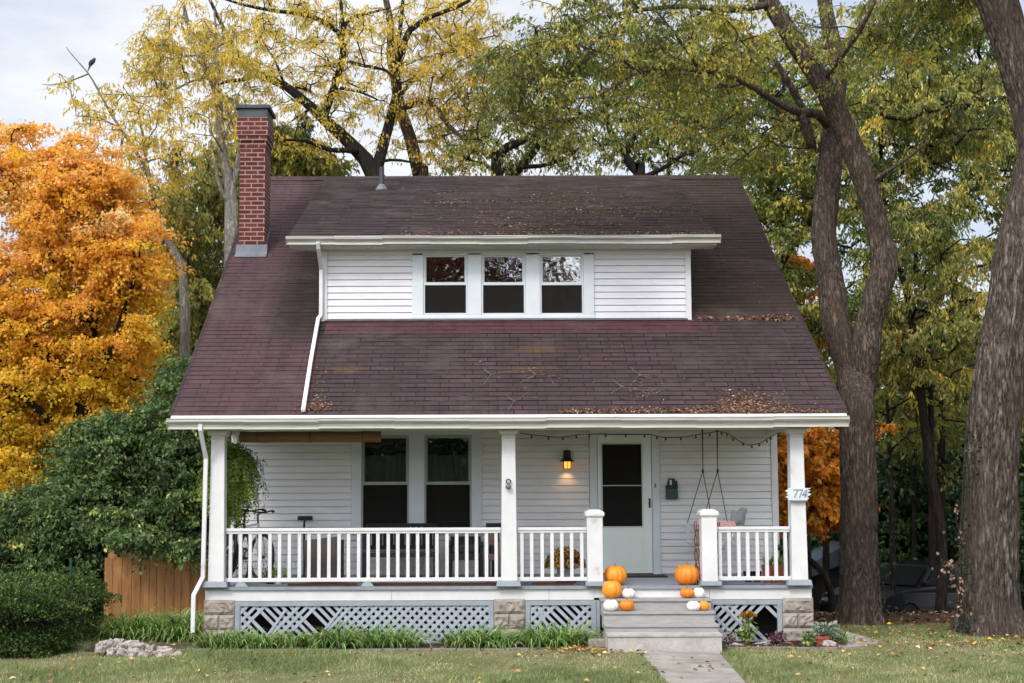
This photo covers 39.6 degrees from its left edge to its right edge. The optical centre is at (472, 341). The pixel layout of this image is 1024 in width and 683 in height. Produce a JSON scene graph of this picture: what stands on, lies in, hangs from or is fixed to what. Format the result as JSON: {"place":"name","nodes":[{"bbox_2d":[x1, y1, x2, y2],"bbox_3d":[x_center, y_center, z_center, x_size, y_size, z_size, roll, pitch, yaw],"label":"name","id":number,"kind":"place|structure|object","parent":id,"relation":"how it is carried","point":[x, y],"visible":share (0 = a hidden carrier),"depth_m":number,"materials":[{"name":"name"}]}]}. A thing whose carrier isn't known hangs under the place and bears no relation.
{"place":"outdoors","nodes":[
{"label":"outdoors","id":0,"kind":"place"},
{"bbox_2d":[0,536,1023,682],"bbox_3d":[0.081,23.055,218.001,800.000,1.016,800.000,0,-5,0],"label":"ground","id":1,"kind":"structure","parent":0,"point":[894,618],"depth_m":16.91,"materials":[{"name":"plant"}]},
{"bbox_2d":[0,482,107,608],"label":"shrub","id":2,"kind":"object","parent":1,"relation":"on","point":[36,559],"visible":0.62,"depth_m":22.06,"materials":[{"name":"green plant"}]},
{"bbox_2d":[0,564,122,658],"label":"hedge","id":3,"kind":"object","parent":1,"relation":"on","point":[39,613],"visible":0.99,"depth_m":18.12,"materials":[{"name":"green plant"}]},
{"bbox_2d":[6,404,180,615],"bbox_3d":[-5.541,2.701,22.452,4.236,3.531,2.844,-5,-7,41],"label":"shrub","id":4,"kind":"object","parent":1,"relation":"on","point":[107,518],"visible":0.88,"depth_m":22.26,"materials":[{"name":"green plant"}]},
{"bbox_2d":[0,118,195,615],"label":"maple tree","id":5,"kind":"object","parent":1,"relation":"on","point":[63,206],"visible":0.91,"depth_m":27.61,"materials":[{"name":"orange plant"}]},
{"bbox_2d":[39,47,198,577],"bbox_3d":[-7.490,-0.200,32.893,3.281,13.239,4.483,-4,-7,38],"label":"slender tree","id":6,"kind":"object","parent":1,"relation":"on","point":[144,145],"visible":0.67,"depth_m":32.62,"materials":[{"name":"yellow plant"}]},
{"bbox_2d":[89,619,150,640],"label":"daylily","id":7,"kind":"object","parent":1,"relation":"on","point":[107,635],"visible":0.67,"depth_m":19.36,"materials":[{"name":"green plant"}]},
{"bbox_2d":[86,605,168,638],"bbox_3d":[-4.759,3.873,19.607,1.227,0.427,1.374,3,-6,-29],"label":"daylily","id":8,"kind":"object","parent":1,"relation":"on","point":[122,622],"visible":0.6,"depth_m":19.43,"materials":[{"name":"green plant"}]},
{"bbox_2d":[104,607,188,635],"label":"daylily","id":9,"kind":"object","parent":1,"relation":"on","point":[141,621],"visible":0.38,"depth_m":19.45,"materials":[{"name":"green plant"}]},
{"bbox_2d":[127,618,188,642],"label":"daylily","id":10,"kind":"object","parent":1,"relation":"on","point":[154,633],"visible":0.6,"depth_m":19.20,"materials":[{"name":"green plant"}]},
{"bbox_2d":[85,353,231,602],"bbox_3d":[-4.946,2.264,22.671,2.872,4.442,4.811,0,-5,0],"label":"shrub","id":11,"kind":"object","parent":1,"relation":"on","point":[175,470],"visible":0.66,"depth_m":22.39,"materials":[{"name":"green plant"}]},
{"bbox_2d":[127,607,202,635],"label":"daylily","id":12,"kind":"object","parent":1,"relation":"on","point":[165,623],"visible":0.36,"depth_m":19.40,"materials":[{"name":"green plant"}]},
{"bbox_2d":[104,550,228,624],"bbox_3d":[-4.535,3.768,21.371,1.976,1.250,0.161,0,-5,0],"label":"wooden fence","id":13,"kind":"object","parent":1,"relation":"on","point":[172,591],"visible":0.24,"depth_m":21.30,"materials":[{"name":"brown wood"}]},
{"bbox_2d":[141,617,203,643],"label":"daylily","id":14,"kind":"object","parent":1,"relation":"on","point":[176,638],"visible":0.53,"depth_m":19.12,"materials":[{"name":"green plant"}]},
{"bbox_2d":[143,607,203,637],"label":"daylily","id":15,"kind":"object","parent":1,"relation":"on","point":[189,624],"visible":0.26,"depth_m":19.41,"materials":[{"name":"green plant"}]},
{"bbox_2d":[154,615,211,642],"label":"daylily","id":16,"kind":"object","parent":1,"relation":"on","point":[198,632],"visible":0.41,"depth_m":19.07,"materials":[{"name":"green plant"}]},
{"bbox_2d":[115,0,285,560],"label":"slender tree","id":17,"kind":"object","parent":1,"relation":"on","point":[154,67],"visible":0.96,"depth_m":31.01,"materials":[{"name":"yellow plant"}]},
{"bbox_2d":[128,142,274,576],"bbox_3d":[-6.737,0.945,35.218,4.213,11.614,4.533,0,-5,0],"label":"tree","id":18,"kind":"object","parent":1,"relation":"on","point":[208,200],"visible":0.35,"depth_m":34.59,"materials":[{"name":"green plant"}]},
{"bbox_2d":[192,121,359,222],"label":"tree","id":19,"kind":"object","parent":1,"relation":"on","point":[301,165],"visible":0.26,"depth_m":36.77,"materials":[{"name":"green plant"}]},
{"bbox_2d":[294,113,316,150],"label":"spruce tree","id":20,"kind":"object","parent":1,"relation":"on","point":[308,130],"visible":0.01,"depth_m":40.91,"materials":[{"name":"green plant"}]},
{"bbox_2d":[182,0,481,175],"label":"spreading tree","id":21,"kind":"object","parent":1,"relation":"on","point":[369,163],"visible":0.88,"depth_m":35.15,"materials":[{"name":"yellow plant"}]},
{"bbox_2d":[85,643,586,651],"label":"bed soil","id":22,"kind":"structure","parent":1,"relation":"on","point":[184,646],"depth_m":18.43,"materials":[{"name":"soil"}]},
{"bbox_2d":[179,627,248,647],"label":"daylily","id":23,"kind":"object","parent":22,"relation":"on","point":[208,642],"visible":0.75,"depth_m":18.45,"materials":[{"name":"green plant"}]},
{"bbox_2d":[198,627,268,650],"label":"daylily","id":24,"kind":"object","parent":22,"relation":"on","point":[240,644],"visible":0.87,"depth_m":18.39,"materials":[{"name":"green plant"}]},
{"bbox_2d":[236,628,293,649],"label":"daylily","id":25,"kind":"object","parent":22,"relation":"on","point":[263,644],"visible":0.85,"depth_m":18.41,"materials":[{"name":"green plant"}]},
{"bbox_2d":[267,628,317,650],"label":"daylily","id":26,"kind":"object","parent":22,"relation":"on","point":[291,641],"visible":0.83,"depth_m":18.44,"materials":[{"name":"green plant"}]},
{"bbox_2d":[281,627,344,648],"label":"daylily","id":27,"kind":"object","parent":22,"relation":"on","point":[313,642],"visible":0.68,"depth_m":18.39,"materials":[{"name":"green plant"}]},
{"bbox_2d":[293,621,376,650],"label":"daylily","id":28,"kind":"object","parent":22,"relation":"on","point":[339,641],"visible":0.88,"depth_m":18.36,"materials":[{"name":"green plant"}]},
{"bbox_2d":[329,625,400,648],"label":"daylily","id":29,"kind":"object","parent":22,"relation":"on","point":[356,637],"visible":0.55,"depth_m":18.43,"materials":[{"name":"green plant"}]},
{"bbox_2d":[350,620,420,650],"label":"daylily","id":30,"kind":"object","parent":22,"relation":"on","point":[374,643],"visible":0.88,"depth_m":18.37,"materials":[{"name":"green plant"}]},
{"bbox_2d":[375,626,438,648],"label":"daylily","id":31,"kind":"object","parent":22,"relation":"on","point":[407,641],"visible":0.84,"depth_m":18.43,"materials":[{"name":"green plant"}]},
{"bbox_2d":[429,625,490,647],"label":"daylily","id":32,"kind":"object","parent":22,"relation":"on","point":[451,641],"visible":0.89,"depth_m":18.44,"materials":[{"name":"green plant"}]},
{"bbox_2d":[445,622,519,649],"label":"daylily","id":33,"kind":"object","parent":22,"relation":"on","point":[478,636],"visible":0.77,"depth_m":18.43,"materials":[{"name":"green plant"}]},
{"bbox_2d":[471,627,523,648],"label":"daylily","id":34,"kind":"object","parent":22,"relation":"on","point":[508,643],"visible":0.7,"depth_m":18.41,"materials":[{"name":"green plant"}]},
{"bbox_2d":[503,621,580,650],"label":"daylily","id":35,"kind":"object","parent":22,"relation":"on","point":[531,640],"visible":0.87,"depth_m":18.38,"materials":[{"name":"green plant"}]},
{"bbox_2d":[523,617,602,651],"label":"daylily","id":36,"kind":"object","parent":22,"relation":"on","point":[556,641],"visible":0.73,"depth_m":18.38,"materials":[{"name":"green plant"}]},
{"bbox_2d":[547,625,604,645],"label":"daylily","id":37,"kind":"object","parent":22,"relation":"on","point":[584,643],"visible":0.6,"depth_m":18.42,"materials":[{"name":"green plant"}]},
{"bbox_2d":[143,647,599,650],"bbox_3d":[-1.312,3.973,18.201,5.948,0.093,0.098,0,-5,0],"label":"garden edging","id":38,"kind":"object","parent":1,"relation":"on","point":[426,649],"visible":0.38,"depth_m":18.17,"materials":[{"name":"stone"}]},
{"bbox_2d":[348,0,517,175],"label":"spreading tree","id":39,"kind":"object","parent":1,"relation":"on","point":[410,138],"visible":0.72,"depth_m":36.52,"materials":[{"name":"yellow plant"}]},
{"bbox_2d":[166,104,849,652],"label":"house","id":40,"kind":"structure","parent":1,"relation":"on","point":[348,288],"depth_m":21.03,"materials":[{"name":"wood"}]},
{"bbox_2d":[195,431,268,527],"bbox_3d":[-3.340,1.921,19.648,1.024,1.458,0.933,0,-5,0],"label":"hanging fern","id":41,"kind":"object","parent":40,"relation":"hanging from","point":[241,468],"visible":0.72,"depth_m":19.48,"materials":[{"name":"green plant"}]},
{"bbox_2d":[227,508,266,582],"bbox_3d":[-3.339,2.838,19.957,0.627,1.046,1.658,4,-7,-37],"label":"bicycle","id":42,"kind":"object","parent":40,"relation":"on","point":[236,553],"visible":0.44,"depth_m":19.90,"materials":[{"name":"metal"}]},
{"bbox_2d":[227,509,274,577],"bbox_3d":[-3.284,2.880,20.250,1.604,1.016,0.625,-4,-6,34],"label":"bicycle","id":43,"kind":"object","parent":40,"relation":"on","point":[254,539],"visible":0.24,"depth_m":20.02,"materials":[{"name":"metal"}]},
{"bbox_2d":[239,431,380,442],"bbox_3d":[-2.241,1.290,19.616,1.985,0.215,0.167,0,-5,0],"label":"rolled blind","id":44,"kind":"object","parent":40,"relation":"hanging from","point":[310,436],"visible":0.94,"depth_m":19.55,"materials":[{"name":"brown wood"}]},
{"bbox_2d":[288,583,356,585],"bbox_3d":[-2.015,3.261,19.070,0.924,0.033,0.060,0,-5,0],"label":"plank","id":45,"kind":"object","parent":40,"relation":"on","point":[322,584],"visible":1,"depth_m":19.04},
{"bbox_2d":[304,537,343,577],"bbox_3d":[-2.060,3.014,19.721,0.500,0.644,0.570,0,-5,0],"label":"wicker chair","id":46,"kind":"object","parent":40,"relation":"on","point":[324,557],"visible":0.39,"depth_m":19.47,"materials":[{"name":"brown wicker"}]},
{"bbox_2d":[361,435,408,527],"bbox_3d":[-1.302,2.112,21.173,0.705,1.426,0.221,0,-5,0],"label":"porch window","id":47,"kind":"structure","parent":40,"relation":"in","point":[385,478],"depth_m":21.09,"materials":[{"name":"black glass"}]},
{"bbox_2d":[362,523,437,577],"bbox_3d":[-1.035,2.990,20.245,1.058,0.781,0.610,0,-5,0],"label":"porch bench","id":48,"kind":"object","parent":40,"relation":"on","point":[422,549],"visible":0.64,"depth_m":20.52,"materials":[{"name":"grey wood"}]},
{"bbox_2d":[372,583,495,585],"bbox_3d":[-0.515,3.256,19.070,1.674,0.033,0.060,0,-5,0],"label":"plank","id":49,"kind":"object","parent":40,"relation":"on","point":[431,584],"visible":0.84,"depth_m":19.04,"materials":[{"name":"wood"}]},
{"bbox_2d":[423,255,467,314],"bbox_3d":[-0.416,-0.862,21.481,0.665,0.930,0.083,0,-5,0],"label":"dormer window","id":50,"kind":"structure","parent":40,"relation":"in","point":[439,298],"depth_m":21.46,"materials":[{"name":"glass"}]},
{"bbox_2d":[425,435,471,527],"bbox_3d":[-0.371,2.109,21.173,0.697,1.426,0.221,0,-5,0],"label":"porch window","id":51,"kind":"structure","parent":40,"relation":"in","point":[448,483],"depth_m":21.09,"materials":[{"name":"black glass"}]},
{"bbox_2d":[448,536,483,581],"bbox_3d":[-0.104,3.049,20.064,0.510,0.623,0.660,0,-5,0],"label":"patio armchair","id":52,"kind":"object","parent":40,"relation":"on","point":[461,547],"visible":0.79,"depth_m":19.76,"materials":[{"name":"grey fabric"}]},
{"bbox_2d":[486,533,499,581],"bbox_3d":[0.271,2.991,19.859,0.193,0.698,0.542,0,-5,0],"label":"patio chair","id":53,"kind":"object","parent":40,"relation":"on","point":[490,546],"visible":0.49,"depth_m":19.62,"materials":[{"name":"wood"}]},
{"bbox_2d":[481,255,525,314],"bbox_3d":[0.460,-0.862,21.481,0.661,0.930,0.083,0,-5,0],"label":"dormer window","id":54,"kind":"structure","parent":40,"relation":"in","point":[498,298],"depth_m":21.46,"materials":[{"name":"glass"}]},
{"bbox_2d":[323,185,713,235],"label":"fallen leaves","id":55,"kind":"object","parent":40,"relation":"on","point":[575,233],"visible":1,"depth_m":22.13,"materials":[{"name":"plant"}]},
{"bbox_2d":[540,255,583,314],"bbox_3d":[1.339,-0.862,21.480,0.655,0.930,0.083,0,-5,0],"label":"dormer window","id":56,"kind":"structure","parent":40,"relation":"in","point":[556,298],"depth_m":21.46,"materials":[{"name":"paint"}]},
{"bbox_2d":[294,336,862,414],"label":"roof litter","id":57,"kind":"object","parent":40,"relation":"on","point":[751,407],"visible":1,"depth_m":18.94,"materials":[{"name":"plant"}]},
{"bbox_2d":[602,579,621,597],"bbox_3d":[1.838,3.267,18.823,0.261,0.255,0.261,0,-5,0],"label":"pumpkin","id":58,"kind":"object","parent":40,"relation":"on","point":[611,589],"visible":1,"depth_m":18.73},
{"bbox_2d":[604,563,626,584],"bbox_3d":[1.912,3.123,19.091,0.310,0.286,0.311,0,-5,0],"label":"pumpkin","id":59,"kind":"object","parent":40,"relation":"on","point":[616,573],"visible":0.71,"depth_m":18.98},
{"bbox_2d":[597,435,652,574],"bbox_3d":[2.249,2.411,21.033,0.795,2.055,0.090,0,-5,0],"label":"front door","id":60,"kind":"structure","parent":40,"relation":"in","point":[623,463],"depth_m":21.06,"materials":[{"name":"white paint"}]},
{"bbox_2d":[520,431,781,447],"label":"string lights","id":61,"kind":"object","parent":40,"relation":"hanging from","point":[664,437],"visible":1,"depth_m":19.51,"materials":[{"name":"plastic"}]},
{"bbox_2d":[665,479,677,498],"bbox_3d":[2.936,2.177,21.007,0.175,0.305,0.130,0,-5,0],"label":"mailbox","id":62,"kind":"object","parent":40,"relation":"attached to","point":[671,486],"visible":1,"depth_m":20.96,"materials":[{"name":"green metal"}]},
{"bbox_2d":[675,562,698,584],"bbox_3d":[2.864,3.108,19.053,0.322,0.303,0.310,0,-5,0],"label":"pumpkin","id":63,"kind":"object","parent":40,"relation":"on","point":[686,574],"visible":0.97,"depth_m":18.94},
{"bbox_2d":[694,521,720,582],"bbox_3d":[3.199,2.871,19.442,0.397,0.842,0.302,0,-5,0],"label":"twig stand","id":64,"kind":"object","parent":40,"relation":"on","point":[697,556],"visible":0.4,"depth_m":19.33,"materials":[{"name":"wood"}]},
{"bbox_2d":[686,430,735,551],"bbox_3d":[3.368,2.087,20.243,0.502,1.725,1.310,0,-5,0],"label":"porch swing","id":65,"kind":"object","parent":40,"relation":"hanging from","point":[722,533],"visible":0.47,"depth_m":20.08,"materials":[{"name":"paint"}]},
{"bbox_2d":[730,507,746,525],"bbox_3d":[3.709,2.468,19.906,0.271,0.294,0.110,0,-5,0],"label":"throw pillow","id":66,"kind":"object","parent":65,"relation":"on","point":[738,517],"visible":0.93,"depth_m":19.88,"materials":[{"name":"grey fabric"}]},
{"bbox_2d":[698,204,817,321],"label":"seam litter","id":67,"kind":"object","parent":40,"relation":"on","point":[766,318],"visible":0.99,"depth_m":21.40,"materials":[{"name":"plant"}]},
{"bbox_2d":[786,488,810,500],"bbox_3d":[4.332,2.040,18.948,0.352,0.174,0.030,0,-5,0],"label":"house number plaque","id":68,"kind":"object","parent":40,"relation":"attached to","point":[797,494],"visible":1,"depth_m":18.94,"materials":[{"name":"paint"}]},
{"bbox_2d":[6,619,1023,682],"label":"fallen leaves","id":69,"kind":"object","parent":1,"relation":"on","point":[578,648],"visible":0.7,"depth_m":17.84,"materials":[{"name":"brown plant"}]},
{"bbox_2d":[432,56,630,175],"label":"young tree","id":70,"kind":"object","parent":1,"relation":"on","point":[501,165],"visible":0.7,"depth_m":35.54,"materials":[{"name":"green plant"}]},
{"bbox_2d":[557,28,761,186],"bbox_3d":[4.844,-0.722,36.626,5.873,14.874,4.235,0,-5,0],"label":"young tree","id":71,"kind":"object","parent":1,"relation":"on","point":[632,165],"visible":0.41,"depth_m":37.19,"materials":[{"name":"green plant"}]},
{"bbox_2d":[462,0,943,624],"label":"walnut tree","id":72,"kind":"object","parent":1,"relation":"on","point":[856,352],"visible":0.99,"depth_m":21.38,"materials":[{"name":"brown plant"}]},
{"bbox_2d":[874,397,897,620],"bbox_3d":[6.113,2.581,21.505,0.590,3.480,0.644,-5,-7,40],"label":"ivy","id":73,"kind":"object","parent":72,"relation":"attached to","point":[882,504],"visible":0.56,"depth_m":21.51,"materials":[{"name":"green plant"}]},
{"bbox_2d":[587,29,863,237],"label":"tree","id":74,"kind":"object","parent":1,"relation":"on","point":[763,83],"visible":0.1,"depth_m":41.49,"materials":[{"name":"green plant"}]},
{"bbox_2d":[679,32,872,580],"bbox_3d":[6.798,-0.252,31.496,4.452,13.208,3.839,0,-5,0],"label":"tree","id":75,"kind":"object","parent":1,"relation":"on","point":[791,237],"visible":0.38,"depth_m":31.06,"materials":[{"name":"green plant"}]},
{"bbox_2d":[722,641,840,648],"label":"bed soil","id":76,"kind":"structure","parent":1,"relation":"on","point":[724,644],"depth_m":18.42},
{"bbox_2d":[734,610,758,643],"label":"flowering plant","id":77,"kind":"object","parent":76,"relation":"on","point":[745,634],"visible":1,"depth_m":18.59,"materials":[{"name":"green plant"}]},
{"bbox_2d":[766,630,792,644],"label":"purple plant","id":78,"kind":"object","parent":76,"relation":"on","point":[779,639],"visible":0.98,"depth_m":18.52,"materials":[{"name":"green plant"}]},
{"bbox_2d":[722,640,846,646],"bbox_3d":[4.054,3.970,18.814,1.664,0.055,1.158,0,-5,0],"label":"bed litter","id":79,"kind":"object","parent":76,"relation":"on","point":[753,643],"visible":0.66,"depth_m":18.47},
{"bbox_2d":[727,646,840,649],"bbox_3d":[3.978,3.955,18.201,1.448,0.092,0.099,0,-5,0],"label":"garden edging","id":80,"kind":"object","parent":1,"relation":"on","point":[783,647],"visible":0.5,"depth_m":18.17,"materials":[{"name":"stone"}]},
{"bbox_2d":[779,515,838,594],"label":"sapling","id":81,"kind":"object","parent":1,"relation":"on","point":[826,561],"visible":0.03,"depth_m":32.82,"materials":[{"name":"green plant"}]},
{"bbox_2d":[811,620,839,644],"bbox_3d":[4.596,3.815,18.523,0.401,0.364,0.302,0,-5,0],"label":"terracotta pot","id":82,"kind":"object","parent":1,"relation":"on","point":[820,638],"visible":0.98,"depth_m":18.48,"materials":[{"name":"orange ceramic"}]},
{"bbox_2d":[779,451,884,574],"bbox_3d":[9.188,4.819,36.848,5.130,4.309,4.203,0,-5,0],"label":"shrub","id":83,"kind":"object","parent":1,"relation":"on","point":[816,541],"visible":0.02,"depth_m":35.66,"materials":[{"name":"green plant"}]},
{"bbox_2d":[787,540,888,608],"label":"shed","id":84,"kind":"structure","parent":1,"relation":"on","point":[816,554],"depth_m":33.96,"materials":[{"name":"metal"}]},
{"bbox_2d":[814,572,838,608],"bbox_3d":[8.547,5.943,33.965,0.780,0.877,0.045,0,-5,0],"label":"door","id":85,"kind":"structure","parent":84,"relation":"in","point":[834,576],"depth_m":33.96,"materials":[{"name":"black"}]},
{"bbox_2d":[777,420,901,613],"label":"tree","id":86,"kind":"object","parent":1,"relation":"on","point":[821,465],"visible":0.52,"depth_m":27.00,"materials":[{"name":"orange plant"}]},
{"bbox_2d":[773,247,926,538],"bbox_3d":[8.888,2.151,34.201,4.730,8.941,3.318,0,-5,0],"label":"tree","id":87,"kind":"object","parent":1,"relation":"on","point":[807,264],"visible":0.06,"depth_m":33.96,"materials":[{"name":"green plant"}]},
{"bbox_2d":[820,560,957,613],"bbox_3d":[9.447,5.428,30.409,4.450,1.378,1.900,4,-7,-38],"label":"parked car","id":88,"kind":"object","parent":1,"relation":"on","point":[916,585],"visible":0.22,"depth_m":29.57,"materials":[{"name":"black paint"}]},
{"bbox_2d":[770,34,1016,429],"bbox_3d":[12.597,-0.939,39.577,8.808,16.053,6.243,0,-5,0],"label":"tree","id":89,"kind":"object","parent":1,"relation":"on","point":[861,234],"visible":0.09,"depth_m":39.50,"materials":[{"name":"green plant"}]},
{"bbox_2d":[829,447,961,564],"bbox_3d":[10.415,4.490,34.388,4.321,3.980,3.827,0,-5,0],"label":"shrub","id":90,"kind":"object","parent":1,"relation":"on","point":[903,486],"visible":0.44,"depth_m":33.41,"materials":[{"name":"green plant"}]},
{"bbox_2d":[777,308,1023,499],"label":"tree","id":91,"kind":"object","parent":1,"relation":"on","point":[883,406],"visible":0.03,"depth_m":45.39,"materials":[{"name":"green plant"}]},
{"bbox_2d":[875,354,937,588],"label":"sapling","id":92,"kind":"object","parent":1,"relation":"on","point":[910,400],"visible":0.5,"depth_m":29.50,"materials":[{"name":"green plant"}]},
{"bbox_2d":[815,56,1016,612],"bbox_3d":[9.256,0.094,28.747,4.298,11.758,4.404,-2,-6,20],"label":"tree","id":93,"kind":"object","parent":1,"relation":"on","point":[916,120],"visible":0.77,"depth_m":28.47,"materials":[{"name":"green plant"}]},
{"bbox_2d":[814,610,1023,626],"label":"drive litter","id":94,"kind":"object","parent":1,"relation":"on","point":[910,612],"visible":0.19,"depth_m":22.22,"materials":[{"name":"plant"}]},
{"bbox_2d":[858,254,982,569],"bbox_3d":[9.766,2.001,30.222,3.349,8.244,2.178,0,-5,0],"label":"sapling","id":95,"kind":"object","parent":1,"relation":"on","point":[932,544],"visible":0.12,"depth_m":30.08,"materials":[{"name":"green plant"}]},
{"bbox_2d":[882,363,970,559],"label":"sapling","id":96,"kind":"object","parent":1,"relation":"on","point":[914,488],"visible":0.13,"depth_m":32.97,"materials":[{"name":"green plant"}]},
{"bbox_2d":[841,0,1023,637],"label":"old tree","id":97,"kind":"object","parent":1,"relation":"on","point":[995,413],"visible":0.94,"depth_m":19.95,"materials":[{"name":"brown plant"}]},
{"bbox_2d":[941,426,986,632],"bbox_3d":[6.779,2.669,19.629,0.650,3.012,0.553,-2,-6,23],"label":"ivy","id":98,"kind":"object","parent":97,"relation":"attached to","point":[963,515],"visible":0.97,"depth_m":19.64,"materials":[{"name":"green plant"}]},
{"bbox_2d":[931,552,971,617],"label":"pale vine","id":99,"kind":"object","parent":98,"relation":"attached to","point":[947,562],"visible":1,"depth_m":19.40,"materials":[{"name":"pink plant"}]},
{"bbox_2d":[841,1,1023,493],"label":"tree","id":100,"kind":"object","parent":1,"relation":"on","point":[957,45],"visible":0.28,"depth_m":32.14,"materials":[{"name":"green plant"}]},
{"bbox_2d":[894,279,984,560],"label":"sapling","id":101,"kind":"object","parent":1,"relation":"on","point":[941,447],"visible":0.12,"depth_m":32.06,"materials":[{"name":"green plant"}]},
{"bbox_2d":[905,436,1023,581],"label":"shrub","id":102,"kind":"object","parent":1,"relation":"on","point":[950,457],"visible":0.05,"depth_m":34.75,"materials":[{"name":"green plant"}]},
{"bbox_2d":[1019,433,1023,610],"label":"shrub","id":103,"kind":"object","parent":1,"relation":"on","point":[1021,559],"visible":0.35,"depth_m":28.36,"materials":[{"name":"green plant"}]},
{"bbox_2d":[0,0,1023,434],"label":"sky","id":104,"kind":"structure","parent":0,"point":[35,35],"materials":[{"name":"white"}]},
{"bbox_2d":[641,652,745,682],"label":"front path","id":105,"kind":"structure","parent":0,"point":[670,666],"depth_m":16.32,"materials":[{"name":"concrete"}]},
{"bbox_2d":[814,622,883,648],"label":"side path","id":106,"kind":"structure","parent":0,"point":[858,645],"depth_m":18.70,"materials":[{"name":"concrete"}]},
{"bbox_3d":[1.271,3.285,19.529,0.261,0.048,0.260,0,-5,0],"label":"plant trivet","id":107,"kind":"object","parent":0,"visible":0},
{"bbox_2d":[544,546,585,576],"bbox_3d":[1.267,3.036,19.552,0.596,0.448,0.584,0,-5,0],"label":"chrysanthemum pot","id":108,"kind":"object","parent":107,"relation":"on","point":[576,556],"visible":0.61,"depth_m":19.42,"materials":[{"name":"yellow plant"}]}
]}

